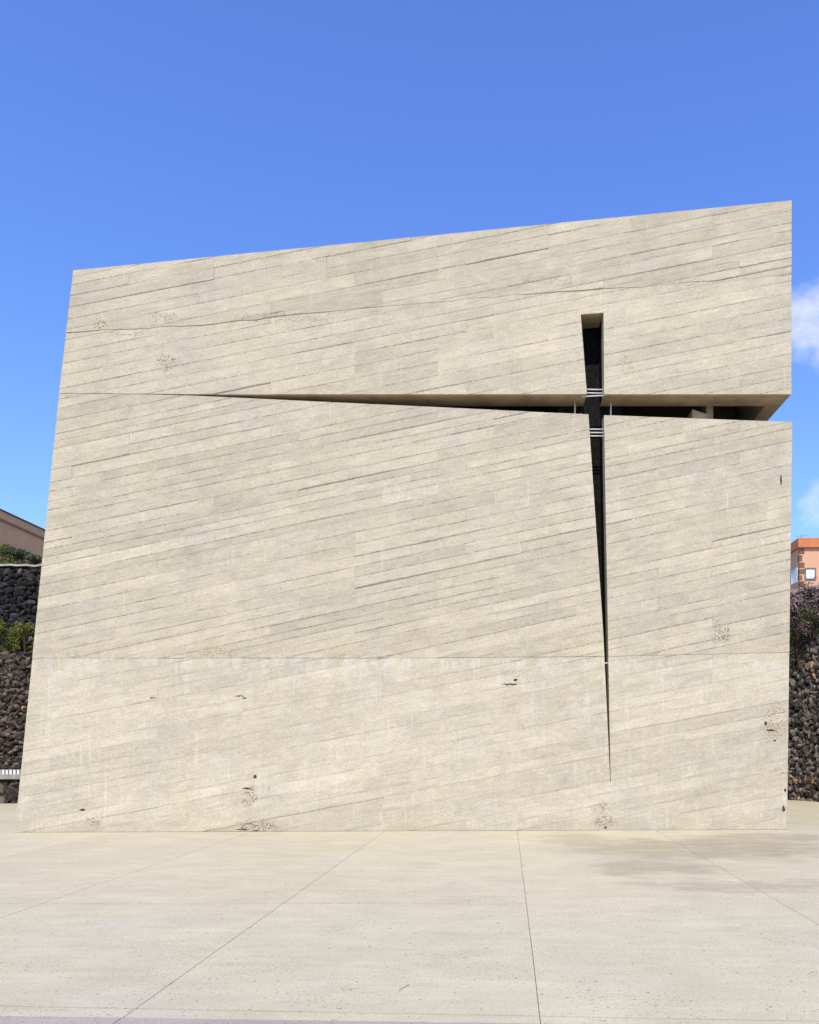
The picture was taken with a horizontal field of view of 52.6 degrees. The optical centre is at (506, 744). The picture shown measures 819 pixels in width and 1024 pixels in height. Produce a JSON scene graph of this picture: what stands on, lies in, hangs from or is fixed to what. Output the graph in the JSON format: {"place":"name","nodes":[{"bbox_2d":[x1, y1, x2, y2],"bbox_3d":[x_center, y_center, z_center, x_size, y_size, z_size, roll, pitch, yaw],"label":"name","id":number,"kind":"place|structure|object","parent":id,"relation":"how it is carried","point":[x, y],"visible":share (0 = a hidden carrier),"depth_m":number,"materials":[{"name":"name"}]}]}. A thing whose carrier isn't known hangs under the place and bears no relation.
{"place":"outdoors","nodes":[
{"label":"outdoors","id":0,"kind":"place"},
{"bbox_2d":[0,800,818,1023],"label":"plaza paving","id":1,"kind":"structure","parent":0,"point":[673,926],"depth_m":7.23,"materials":[{"name":"concrete"}]},
{"bbox_2d":[0,774,20,803],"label":"stone wall","id":2,"kind":"structure","parent":1,"relation":"on","point":[9,787],"depth_m":22.05,"materials":[{"name":"brown stone"}]},
{"bbox_2d":[0,769,20,773],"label":"railing","id":3,"kind":"object","parent":2,"relation":"on","point":[10,771],"visible":0.27,"depth_m":22.26,"materials":[{"name":"white metal"}]},
{"bbox_2d":[7,903,408,990],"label":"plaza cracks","id":4,"kind":"object","parent":1,"relation":"on","point":[152,903],"visible":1,"depth_m":8.21,"materials":[{"name":"grey concrete"}]},
{"bbox_2d":[0,1016,528,1023],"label":"drainage band","id":5,"kind":"object","parent":1,"relation":"on","point":[47,1020],"visible":1,"depth_m":4.71,"materials":[{"name":"grey concrete"}]},
{"bbox_2d":[202,829,772,831],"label":"wall foot dirt","id":6,"kind":"structure","parent":1,"relation":"on","point":[480,830],"depth_m":15.13,"materials":[{"name":"beige soil"}]},
{"bbox_2d":[517,832,540,1023],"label":"plaza joints","id":7,"kind":"object","parent":1,"relation":"attached to","point":[531,945],"visible":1,"depth_m":6.29,"materials":[{"name":"grey concrete"}]},
{"bbox_2d":[787,588,818,801],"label":"retaining wall","id":8,"kind":"structure","parent":1,"relation":"on","point":[803,748],"depth_m":23.02,"materials":[{"name":"grey stone"}]},
{"bbox_2d":[790,594,798,629],"bbox_3d":[7.855,-3.674,23.500,1.424,1.656,1.149,0,0,19],"label":"flowering shrub","id":9,"kind":"object","parent":8,"relation":"on","point":[792,618],"visible":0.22,"depth_m":23.18,"materials":[{"name":"plant"}]},
{"bbox_2d":[789,627,809,668],"bbox_3d":[8.243,-2.739,23.047,1.070,1.224,0.417,0,0,0],"label":"trailing plant","id":10,"kind":"object","parent":8,"relation":"attached to","point":[792,650],"visible":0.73,"depth_m":23.01,"materials":[{"name":"green plant"}]},
{"bbox_2d":[790,573,818,637],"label":"flowering shrub","id":11,"kind":"object","parent":8,"relation":"on","point":[803,598],"visible":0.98,"depth_m":22.55,"materials":[{"name":"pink plant"}]},
{"bbox_2d":[0,0,818,542],"label":"sky","id":12,"kind":"structure","parent":0,"point":[132,131],"materials":[{"name":"blue"}]},
{"bbox_2d":[790,585,818,592],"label":"hillside","id":13,"kind":"structure","parent":0,"point":[791,590],"depth_m":28.70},
{"bbox_2d":[790,535,818,589],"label":"house","id":14,"kind":"structure","parent":13,"relation":"on","point":[804,563],"depth_m":60.00,"materials":[{"name":"orange"}]},
{"bbox_2d":[791,568,797,584],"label":"window","id":15,"kind":"structure","parent":14,"relation":"in","point":[794,573],"depth_m":60.98,"materials":[{"name":"blue glass"}]},
{"bbox_2d":[805,568,815,579],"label":"window","id":16,"kind":"structure","parent":14,"relation":"in","point":[808,571],"depth_m":59.98,"materials":[{"name":"white glass"}]},
{"label":"ground","id":17,"kind":"structure","parent":0,"visible":0},
{"bbox_2d":[0,651,32,768],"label":"retaining wall","id":18,"kind":"structure","parent":17,"relation":"on","point":[15,672],"depth_m":23.46,"materials":[{"name":"grey stone"}]},
{"bbox_2d":[15,200,791,831],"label":"church building","id":19,"kind":"structure","parent":17,"relation":"on","point":[469,530],"depth_m":15.09,"materials":[{"name":"concrete"}]},
{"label":"terrace ground","id":20,"kind":"structure","parent":0,"visible":0},
{"bbox_2d":[0,543,19,563],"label":"shrub","id":21,"kind":"object","parent":20,"relation":"on","point":[3,552],"visible":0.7,"depth_m":26.16,"materials":[{"name":"green plant"}]},
{"bbox_2d":[0,619,22,652],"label":"shrub","id":22,"kind":"object","parent":20,"relation":"on","point":[8,638],"visible":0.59,"depth_m":24.42,"materials":[{"name":"green plant"}]},
{"bbox_2d":[0,564,41,647],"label":"retaining wall","id":23,"kind":"structure","parent":20,"relation":"on","point":[19,588],"depth_m":25.46,"materials":[{"name":"black stone"}]},
{"bbox_2d":[7,621,35,652],"bbox_3d":[-14.401,-3.008,24.637,1.289,1.424,0.766,0,0,0],"label":"shrub","id":24,"kind":"object","parent":20,"relation":"on","point":[19,631],"visible":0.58,"depth_m":24.44,"materials":[{"name":"green plant"}]},
{"bbox_2d":[0,509,44,562],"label":"house","id":25,"kind":"structure","parent":20,"relation":"on","point":[17,532],"depth_m":30.16,"materials":[{"name":"paint"}]},
{"bbox_2d":[2,547,42,564],"bbox_3d":[-15.534,-5.863,26.302,1.447,0.929,0.762,0,0,0],"label":"shrub","id":26,"kind":"object","parent":20,"relation":"on","point":[28,556],"visible":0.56,"depth_m":26.15,"materials":[{"name":"green plant"}]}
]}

